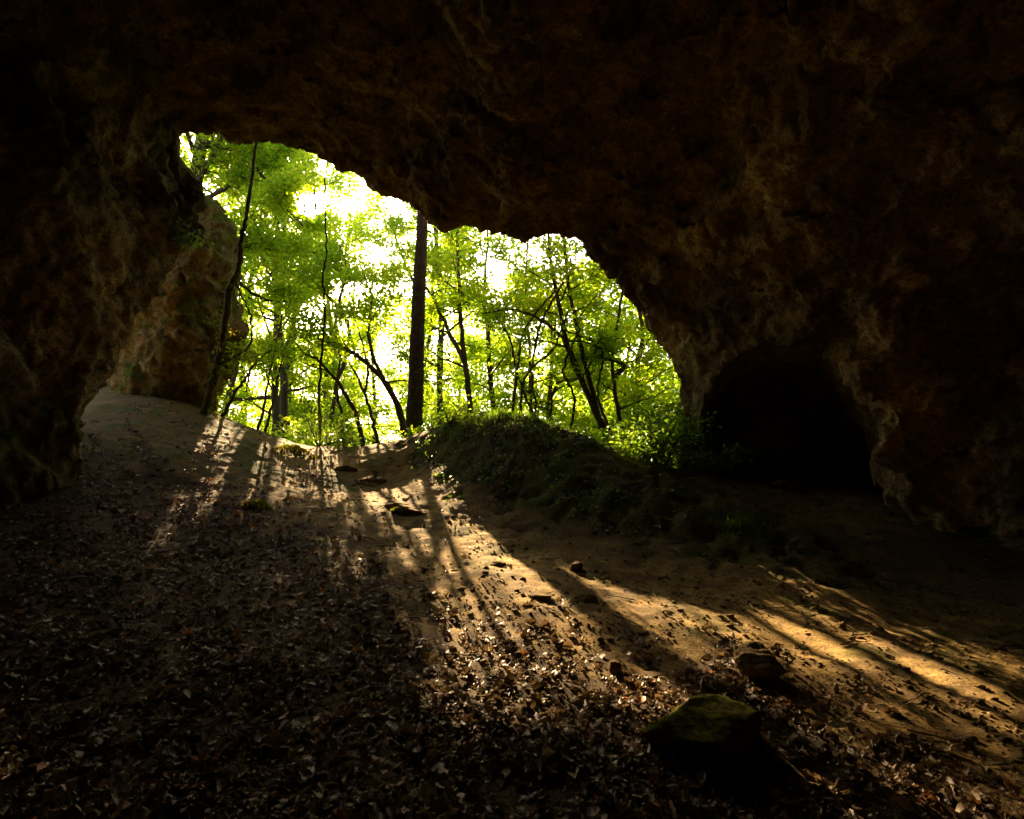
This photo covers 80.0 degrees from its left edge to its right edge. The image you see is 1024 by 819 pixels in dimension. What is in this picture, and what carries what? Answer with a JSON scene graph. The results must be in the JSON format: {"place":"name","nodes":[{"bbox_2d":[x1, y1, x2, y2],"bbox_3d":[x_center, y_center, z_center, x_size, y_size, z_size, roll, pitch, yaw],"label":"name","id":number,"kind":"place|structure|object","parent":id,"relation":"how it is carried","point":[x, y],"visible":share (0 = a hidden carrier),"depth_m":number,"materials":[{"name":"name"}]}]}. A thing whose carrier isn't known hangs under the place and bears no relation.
{"place":"outdoors","nodes":[
{"label":"outdoors","id":0,"kind":"place"},
{"bbox_2d":[180,132,671,460],"label":"sky","id":1,"kind":"structure","parent":0,"point":[497,268],"materials":[{"name":"white"}]},
{"bbox_2d":[0,0,1023,551],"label":"cave wall","id":2,"kind":"structure","parent":0,"point":[796,226],"depth_m":8.43,"materials":[{"name":"stone"}]},
{"bbox_2d":[166,214,213,253],"bbox_3d":[-5.309,-2.806,9.908,0.546,0.572,0.917,-9,-14,40],"label":"wall plant","id":3,"kind":"object","parent":2,"relation":"attached to","point":[192,233],"depth_m":9.96,"materials":[{"name":"green plant"}]},
{"bbox_2d":[318,162,327,434],"bbox_3d":[-3.993,-2.397,13.093,0.175,5.701,1.668,2,-11,-11],"label":"vine","id":4,"kind":"object","parent":2,"relation":"hanging from","point":[322,341],"visible":0.88,"depth_m":12.62,"materials":[{"name":"brown plant"}]},
{"bbox_2d":[0,385,1023,818],"bbox_3d":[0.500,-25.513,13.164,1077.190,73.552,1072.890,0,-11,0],"label":"ground","id":5,"kind":"structure","parent":0,"point":[918,565],"depth_m":6.09,"materials":[{"name":"brown soil"}]},
{"bbox_2d":[106,198,249,411],"bbox_3d":[-8.480,-1.490,14.817,4.454,8.083,2.702,-5,-12,26],"label":"rock pillar","id":6,"kind":"object","parent":5,"relation":"on","point":[167,349],"visible":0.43,"depth_m":13.72,"materials":[{"name":"stone"}]},
{"bbox_2d":[179,136,270,419],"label":"woodland tree","id":7,"kind":"object","parent":5,"relation":"on","point":[183,146],"depth_m":26.69,"materials":[{"name":"green plant"}]},
{"bbox_2d":[199,142,257,417],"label":"tree","id":8,"kind":"object","parent":5,"relation":"on","point":[213,381],"visible":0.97,"depth_m":12.52,"materials":[{"name":"plant"}]},
{"bbox_2d":[220,283,264,375],"bbox_3d":[-5.596,-1.627,12.486,0.997,1.975,0.867,0,-11,0],"label":"vine","id":9,"kind":"object","parent":8,"relation":"hanging from","point":[247,358],"visible":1,"depth_m":12.39,"materials":[{"name":"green plant"}]},
{"bbox_2d":[217,401,270,424],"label":"woodland tree","id":10,"kind":"object","parent":5,"relation":"on","point":[253,415],"depth_m":26.68,"materials":[{"name":"green plant"}]},
{"bbox_2d":[229,374,279,425],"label":"woodland tree","id":11,"kind":"object","parent":5,"relation":"on","point":[254,400],"visible":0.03,"depth_m":37.94,"materials":[{"name":"green plant"}]},
{"bbox_2d":[207,183,304,426],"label":"woodland tree","id":12,"kind":"object","parent":5,"relation":"on","point":[240,377],"visible":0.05,"depth_m":29.32,"materials":[{"name":"green plant"}]},
{"bbox_2d":[240,499,272,510],"bbox_3d":[-3.536,1.351,8.505,0.455,0.226,0.329,0,-11,0],"label":"moss cushion","id":13,"kind":"object","parent":5,"relation":"on","point":[256,503],"visible":0.98,"depth_m":8.44,"materials":[{"name":"green plant"}]},
{"bbox_2d":[210,337,305,415],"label":"tree","id":14,"kind":"object","parent":5,"relation":"on","point":[237,388],"visible":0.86,"depth_m":13.96,"materials":[{"name":"green plant"}]},
{"bbox_2d":[180,132,336,320],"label":"tree","id":15,"kind":"object","parent":5,"relation":"on","point":[282,189],"visible":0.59,"depth_m":17.05,"materials":[{"name":"green plant"}]},
{"bbox_2d":[219,288,302,433],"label":"woodland tree","id":16,"kind":"object","parent":5,"relation":"on","point":[258,416],"visible":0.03,"depth_m":28.54,"materials":[{"name":"green plant"}]},
{"bbox_2d":[204,151,348,417],"bbox_3d":[-10.932,-3.889,24.197,7.464,18.657,7.572,-9,-14,38],"label":"woodland tree","id":17,"kind":"object","parent":5,"relation":"on","point":[233,379],"visible":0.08,"depth_m":23.76,"materials":[{"name":"green plant"}]},
{"bbox_2d":[261,414,294,437],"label":"understory bush","id":18,"kind":"object","parent":5,"relation":"on","point":[284,426],"visible":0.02,"depth_m":17.64,"materials":[{"name":"green plant"}]},
{"bbox_2d":[181,133,377,436],"bbox_3d":[-8.934,-3.901,21.871,7.600,16.824,6.356,0,-11,0],"label":"woodland tree","id":19,"kind":"object","parent":5,"relation":"on","point":[275,413],"visible":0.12,"depth_m":21.69,"materials":[{"name":"green plant"}]},
{"bbox_2d":[226,277,348,432],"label":"tree","id":20,"kind":"object","parent":5,"relation":"on","point":[275,343],"visible":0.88,"depth_m":14.71,"materials":[{"name":"green plant"}]},
{"bbox_2d":[222,253,363,444],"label":"woodland tree","id":21,"kind":"object","parent":5,"relation":"on","point":[301,407],"visible":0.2,"depth_m":22.25,"materials":[{"name":"green plant"}]},
{"bbox_2d":[270,443,318,458],"bbox_3d":[-4.184,0.784,11.709,0.872,0.344,0.656,-5,-12,23],"label":"moss cushion","id":22,"kind":"object","parent":5,"relation":"on","point":[292,448],"visible":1,"depth_m":11.69,"materials":[{"name":"green plant"}]},
{"bbox_2d":[209,139,382,438],"bbox_3d":[-7.835,-3.639,21.233,6.730,15.195,4.463,5,-12,-26],"label":"tree","id":23,"kind":"object","parent":5,"relation":"on","point":[284,390],"visible":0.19,"depth_m":20.81,"materials":[{"name":"green plant"}]},
{"bbox_2d":[245,340,349,442],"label":"woodland tree","id":24,"kind":"object","parent":5,"relation":"on","point":[297,400],"visible":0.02,"depth_m":30.55,"materials":[{"name":"green plant"}]},
{"bbox_2d":[220,165,383,424],"bbox_3d":[-9.913,-3.157,27.232,8.106,18.959,7.095,0,-11,0],"label":"woodland tree","id":25,"kind":"object","parent":5,"relation":"on","point":[313,364],"visible":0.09,"depth_m":26.62,"materials":[{"name":"green plant"}]},
{"bbox_2d":[269,371,339,440],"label":"woodland tree","id":26,"kind":"object","parent":5,"relation":"on","point":[312,396],"visible":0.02,"depth_m":41.20,"materials":[{"name":"green plant"}]},
{"bbox_2d":[247,310,365,445],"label":"tree","id":27,"kind":"object","parent":5,"relation":"on","point":[304,331],"visible":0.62,"depth_m":16.26,"materials":[{"name":"green plant"}]},
{"bbox_2d":[245,206,379,446],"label":"woodland tree","id":28,"kind":"object","parent":5,"relation":"on","point":[347,369],"visible":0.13,"depth_m":25.69,"materials":[{"name":"green plant"}]},
{"bbox_2d":[260,410,370,446],"bbox_3d":[-5.123,1.072,16.742,3.594,1.975,3.241,4,-12,-20],"label":"understory bush","id":29,"kind":"object","parent":5,"relation":"on","point":[312,439],"visible":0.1,"depth_m":16.00,"materials":[{"name":"green plant"}]},
{"bbox_2d":[270,386,363,449],"bbox_3d":[-4.028,0.295,13.161,1.862,1.357,1.767,0,-11,0],"label":"dark bush","id":30,"kind":"object","parent":5,"relation":"on","point":[332,433],"visible":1,"depth_m":12.73,"materials":[{"name":"green plant"}]},
{"bbox_2d":[298,305,346,440],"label":"tree","id":31,"kind":"object","parent":5,"relation":"on","point":[339,406],"visible":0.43,"depth_m":16.83,"materials":[{"name":"green plant"}]},
{"bbox_2d":[245,168,410,438],"bbox_3d":[-8.619,-2.944,27.701,8.140,19.362,7.315,0,-11,0],"label":"woodland tree","id":32,"kind":"object","parent":5,"relation":"on","point":[348,186],"visible":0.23,"depth_m":28.04,"materials":[{"name":"green plant"}]},
{"bbox_2d":[264,217,403,446],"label":"tree","id":33,"kind":"object","parent":5,"relation":"on","point":[340,245],"visible":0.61,"depth_m":20.17,"materials":[{"name":"green plant"}]},
{"bbox_2d":[294,179,393,445],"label":"woodland tree","id":34,"kind":"object","parent":5,"relation":"on","point":[359,212],"visible":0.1,"depth_m":34.46,"materials":[{"name":"green plant"}]},
{"bbox_2d":[332,465,357,471],"bbox_3d":[-3.122,1.143,11.342,0.525,0.215,0.426,5,-12,-23],"label":"rock ledge","id":35,"kind":"object","parent":5,"relation":"on","point":[346,468],"visible":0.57,"depth_m":11.20,"materials":[{"name":"stone"}]},
{"bbox_2d":[309,341,387,445],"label":"woodland tree","id":36,"kind":"object","parent":5,"relation":"on","point":[367,387],"visible":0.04,"depth_m":36.88,"materials":[{"name":"green plant"}]},
{"bbox_2d":[326,292,397,443],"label":"tree","id":37,"kind":"object","parent":5,"relation":"on","point":[371,412],"visible":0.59,"depth_m":16.61,"materials":[{"name":"green plant"}]},
{"bbox_2d":[316,164,407,435],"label":"woodland tree","id":38,"kind":"object","parent":5,"relation":"on","point":[353,295],"visible":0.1,"depth_m":38.77,"materials":[{"name":"green plant"}]},
{"bbox_2d":[353,476,385,486],"bbox_3d":[-2.606,1.365,11.005,0.760,0.326,0.782,0,-11,0],"label":"rock","id":39,"kind":"object","parent":5,"relation":"on","point":[371,481],"visible":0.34,"depth_m":10.80,"materials":[{"name":"stone"}]},
{"bbox_2d":[287,258,455,437],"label":"tree","id":40,"kind":"object","parent":5,"relation":"on","point":[380,301],"visible":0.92,"depth_m":16.05,"materials":[{"name":"green plant"}]},
{"bbox_2d":[343,359,399,443],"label":"woodland tree","id":41,"kind":"object","parent":5,"relation":"on","point":[390,420],"visible":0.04,"depth_m":39.68,"materials":[{"name":"green plant"}]},
{"bbox_2d":[318,267,435,445],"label":"woodland tree","id":42,"kind":"object","parent":5,"relation":"on","point":[374,380],"visible":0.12,"depth_m":29.97,"materials":[{"name":"green plant"}]},
{"bbox_2d":[365,419,396,441],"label":"woodland tree","id":43,"kind":"object","parent":5,"relation":"on","point":[382,430],"visible":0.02,"depth_m":57.42,"materials":[{"name":"green plant"}]},
{"bbox_2d":[316,204,494,445],"bbox_3d":[-3.817,-1.470,24.489,8.088,13.960,7.494,0,-11,0],"label":"woodland tree","id":44,"kind":"object","parent":5,"relation":"on","point":[401,324],"visible":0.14,"depth_m":23.22,"materials":[{"name":"green plant"}]},
{"bbox_2d":[381,397,429,441],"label":"woodland tree","id":45,"kind":"object","parent":5,"relation":"on","point":[391,428],"depth_m":48.22,"materials":[{"name":"green plant"}]},
{"bbox_2d":[385,503,427,514],"bbox_3d":[-1.490,1.529,8.932,0.736,0.329,0.753,7,-13,-33],"label":"rock ledge","id":46,"kind":"object","parent":5,"relation":"on","point":[410,508],"visible":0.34,"depth_m":8.72,"materials":[{"name":"stone"}]},
{"bbox_2d":[390,506,407,514],"bbox_3d":[-1.592,1.444,8.667,0.268,0.146,0.222,0,-11,0],"label":"moss cushion","id":47,"kind":"object","parent":46,"relation":"on","point":[397,509],"visible":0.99,"depth_m":8.61,"materials":[{"name":"green plant"}]},
{"bbox_2d":[404,211,427,437],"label":"tall tree","id":48,"kind":"object","parent":5,"relation":"on","point":[415,380],"visible":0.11,"depth_m":15.08,"materials":[{"name":"brown plant"}]},
{"bbox_2d":[359,216,478,438],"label":"woodland tree","id":49,"kind":"object","parent":5,"relation":"on","point":[397,431],"visible":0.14,"depth_m":29.55,"materials":[{"name":"green plant"}]},
{"bbox_2d":[400,412,442,438],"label":"sapling","id":50,"kind":"object","parent":5,"relation":"on","point":[423,429],"visible":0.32,"depth_m":13.48,"materials":[{"name":"green plant"}]},
{"bbox_2d":[380,373,466,441],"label":"woodland tree","id":51,"kind":"object","parent":5,"relation":"on","point":[431,406],"depth_m":35.44,"materials":[{"name":"green plant"}]},
{"bbox_2d":[362,188,502,426],"bbox_3d":[-2.984,-3.990,23.003,5.636,18.099,5.472,0,-11,0],"label":"tree","id":52,"kind":"object","parent":5,"relation":"on","point":[392,228],"visible":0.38,"depth_m":22.96,"materials":[{"name":"green plant"}]},
{"bbox_2d":[379,226,511,415],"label":"tree","id":53,"kind":"object","parent":5,"relation":"on","point":[434,302],"visible":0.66,"depth_m":17.90,"materials":[{"name":"green plant"}]},
{"bbox_2d":[406,331,486,411],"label":"woodland tree","id":54,"kind":"object","parent":5,"relation":"on","point":[454,382],"visible":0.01,"depth_m":37.23,"materials":[{"name":"green plant"}]},
{"bbox_2d":[428,391,479,425],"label":"sapling","id":55,"kind":"object","parent":5,"relation":"on","point":[460,413],"visible":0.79,"depth_m":11.73,"materials":[{"name":"green plant"}]},
{"bbox_2d":[424,233,510,429],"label":"woodland tree","id":56,"kind":"object","parent":5,"relation":"on","point":[465,326],"visible":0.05,"depth_m":33.89,"materials":[{"name":"green plant"}]},
{"bbox_2d":[427,325,516,426],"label":"woodland tree","id":57,"kind":"object","parent":5,"relation":"on","point":[471,337],"visible":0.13,"depth_m":28.55,"materials":[{"name":"green plant"}]},
{"bbox_2d":[490,560,504,565],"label":"stone","id":58,"kind":"object","parent":5,"relation":"on","point":[498,563],"visible":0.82,"depth_m":6.80,"materials":[{"name":"brown stone"}]},
{"bbox_2d":[451,312,546,412],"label":"woodland tree","id":59,"kind":"object","parent":5,"relation":"on","point":[497,330],"visible":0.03,"depth_m":30.28,"materials":[{"name":"green plant"}]},
{"bbox_2d":[430,226,584,421],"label":"woodland tree","id":60,"kind":"object","parent":5,"relation":"on","point":[489,388],"visible":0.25,"depth_m":20.07,"materials":[{"name":"green plant"}]},
{"bbox_2d":[0,398,1023,818],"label":"leaf litter","id":61,"kind":"object","parent":5,"relation":"on","point":[158,794],"visible":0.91,"depth_m":3.46,"materials":[{"name":"brown plant"}]},
{"bbox_2d":[0,414,1023,818],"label":"gravel","id":62,"kind":"structure","parent":5,"relation":"on","point":[348,684],"depth_m":4.56,"materials":[{"name":"brown gravel"}]},
{"bbox_2d":[1,460,1023,818],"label":"twig litter","id":63,"kind":"object","parent":5,"relation":"on","point":[523,636],"visible":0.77,"depth_m":4.97,"materials":[{"name":"brown plant"}]},
{"bbox_2d":[468,289,585,429],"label":"tree","id":64,"kind":"object","parent":5,"relation":"on","point":[502,396],"visible":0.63,"depth_m":15.74,"materials":[{"name":"green plant"}]},
{"bbox_2d":[508,290,554,412],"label":"tree","id":65,"kind":"object","parent":5,"relation":"on","point":[518,360],"visible":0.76,"depth_m":14.33,"materials":[{"name":"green plant"}]},
{"bbox_2d":[481,235,597,413],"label":"tree","id":66,"kind":"object","parent":5,"relation":"on","point":[499,252],"visible":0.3,"depth_m":18.83,"materials":[{"name":"green plant"}]},
{"bbox_2d":[474,262,607,437],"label":"woodland tree","id":67,"kind":"object","parent":5,"relation":"on","point":[511,284],"visible":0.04,"depth_m":24.91,"materials":[{"name":"green plant"}]},
{"bbox_2d":[531,593,551,600],"bbox_3d":[0.262,1.799,5.804,0.237,0.096,0.192,0,-11,0],"label":"stone","id":68,"kind":"object","parent":5,"relation":"on","point":[544,597],"visible":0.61,"depth_m":5.73,"materials":[{"name":"brown stone"}]},
{"bbox_2d":[512,309,572,414],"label":"tree","id":69,"kind":"object","parent":5,"relation":"on","point":[534,365],"visible":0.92,"depth_m":14.10,"materials":[{"name":"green plant"}]},
{"bbox_2d":[451,234,636,444],"bbox_3d":[0.712,-1.402,14.778,4.457,8.188,3.314,0,-11,0],"label":"tree","id":70,"kind":"object","parent":5,"relation":"on","point":[566,271],"visible":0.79,"depth_m":14.71,"materials":[{"name":"green plant"}]},
{"bbox_2d":[525,281,563,418],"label":"tree","id":71,"kind":"object","parent":5,"relation":"on","point":[533,355],"visible":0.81,"depth_m":14.06,"materials":[{"name":"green plant"}]},
{"bbox_2d":[537,749,557,766],"bbox_3d":[0.175,1.725,3.016,0.105,0.079,0.113,-3,-11,15],"label":"stone","id":72,"kind":"object","parent":5,"relation":"on","point":[549,756],"visible":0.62,"depth_m":2.98,"materials":[{"name":"brown stone"}]},
{"bbox_2d":[516,331,583,416],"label":"woodland tree","id":73,"kind":"object","parent":5,"relation":"on","point":[547,372],"visible":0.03,"depth_m":36.96,"materials":[{"name":"green plant"}]},
{"bbox_2d":[472,246,634,449],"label":"woodland tree","id":74,"kind":"object","parent":5,"relation":"on","point":[544,409],"visible":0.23,"depth_m":19.62,"materials":[{"name":"green plant"}]},
{"bbox_2d":[551,328,583,430],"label":"tree","id":75,"kind":"object","parent":5,"relation":"on","point":[570,387],"visible":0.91,"depth_m":14.11,"materials":[{"name":"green plant"}]},
{"bbox_2d":[547,327,602,422],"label":"tree","id":76,"kind":"object","parent":5,"relation":"on","point":[563,381],"visible":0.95,"depth_m":14.35,"materials":[{"name":"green plant"}]},
{"bbox_2d":[569,561,582,570],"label":"stone","id":77,"kind":"object","parent":5,"relation":"on","point":[576,566],"visible":0.97,"depth_m":6.71,"materials":[{"name":"brown stone"}]},
{"bbox_2d":[533,322,636,440],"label":"woodland tree","id":78,"kind":"object","parent":5,"relation":"on","point":[571,394],"visible":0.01,"depth_m":28.42,"materials":[{"name":"green plant"}]},
{"bbox_2d":[577,593,597,602],"bbox_3d":[0.703,1.795,5.755,0.202,0.124,0.193,-5,-12,23],"label":"stone","id":79,"kind":"object","parent":5,"relation":"on","point":[586,598],"visible":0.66,"depth_m":5.71,"materials":[{"name":"brown stone"}]},
{"bbox_2d":[409,406,776,533],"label":"grass","id":80,"kind":"structure","parent":5,"relation":"on","point":[727,521],"depth_m":11.13,"materials":[{"name":"green plant"}]},
{"bbox_2d":[563,313,629,433],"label":"tree","id":81,"kind":"object","parent":5,"relation":"on","point":[598,399],"visible":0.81,"depth_m":14.48,"materials":[{"name":"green plant"}]},
{"bbox_2d":[540,264,656,451],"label":"woodland tree","id":82,"kind":"object","parent":5,"relation":"on","point":[614,312],"visible":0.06,"depth_m":20.85,"materials":[{"name":"green plant"}]},
{"bbox_2d":[387,410,815,558],"bbox_3d":[1.198,1.055,10.291,7.653,2.598,5.530,0,-11,0],"label":"ivy","id":83,"kind":"object","parent":5,"relation":"on","point":[564,476],"visible":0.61,"depth_m":9.91,"materials":[{"name":"green plant"}]},
{"bbox_2d":[588,418,619,443],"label":"shrub","id":84,"kind":"object","parent":5,"relation":"on","point":[612,420],"visible":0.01,"depth_m":11.83,"materials":[{"name":"green plant"}]},
{"bbox_2d":[543,260,680,437],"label":"tree","id":85,"kind":"object","parent":5,"relation":"on","point":[611,336],"visible":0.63,"depth_m":14.96,"materials":[{"name":"green plant"}]},
{"bbox_2d":[544,259,680,467],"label":"woodland tree","id":86,"kind":"object","parent":5,"relation":"on","point":[637,382],"visible":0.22,"depth_m":17.57,"materials":[{"name":"green plant"}]},
{"bbox_2d":[556,256,672,437],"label":"woodland tree","id":87,"kind":"object","parent":5,"relation":"on","point":[608,400],"visible":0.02,"depth_m":22.93,"materials":[{"name":"green plant"}]},
{"bbox_2d":[608,660,621,673],"bbox_3d":[0.729,1.825,4.314,0.097,0.100,0.102,0,-11,0],"label":"stone","id":88,"kind":"object","parent":5,"relation":"on","point":[614,666],"visible":0.99,"depth_m":4.29,"materials":[{"name":"brown stone"}]},
{"bbox_2d":[583,407,687,468],"bbox_3d":[2.111,0.626,11.402,2.262,1.484,2.516,-7,-13,34],"label":"shrub","id":89,"kind":"object","parent":5,"relation":"on","point":[627,426],"visible":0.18,"depth_m":11.16,"materials":[{"name":"green plant"}]},
{"bbox_2d":[607,309,680,467],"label":"woodland tree","id":90,"kind":"object","parent":5,"relation":"on","point":[661,381],"visible":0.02,"depth_m":20.52,"materials":[{"name":"green plant"}]},
{"bbox_2d":[619,305,678,463],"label":"woodland tree","id":91,"kind":"object","parent":5,"relation":"on","point":[656,384],"visible":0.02,"depth_m":25.57,"materials":[{"name":"green plant"}]},
{"bbox_2d":[598,401,760,473],"bbox_3d":[2.653,0.409,10.424,2.795,1.458,2.420,0,-11,0],"label":"shrub","id":92,"kind":"object","parent":5,"relation":"on","point":[648,442],"visible":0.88,"depth_m":10.14,"materials":[{"name":"green plant"}]},
{"bbox_2d":[639,694,761,775],"bbox_3d":[1.020,1.786,3.373,0.681,0.390,0.760,0,-11,0],"label":"mossy boulder","id":93,"kind":"object","parent":5,"relation":"on","point":[714,735],"visible":0.92,"depth_m":3.16,"materials":[{"name":"stone"}]},
{"bbox_2d":[733,641,785,682],"bbox_3d":[1.707,1.764,4.245,0.346,0.272,0.346,0,-11,0],"label":"boulder","id":94,"kind":"object","parent":5,"relation":"on","point":[757,660],"visible":0.95,"depth_m":4.16,"materials":[{"name":"stone"}]},
{"bbox_2d":[772,479,802,491],"bbox_3d":[4.460,1.246,9.905,0.454,0.242,0.542,-4,-12,21],"label":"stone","id":95,"kind":"object","parent":5,"relation":"on","point":[788,485],"visible":0.89,"depth_m":9.70,"materials":[{"name":"brown stone"}]}
]}

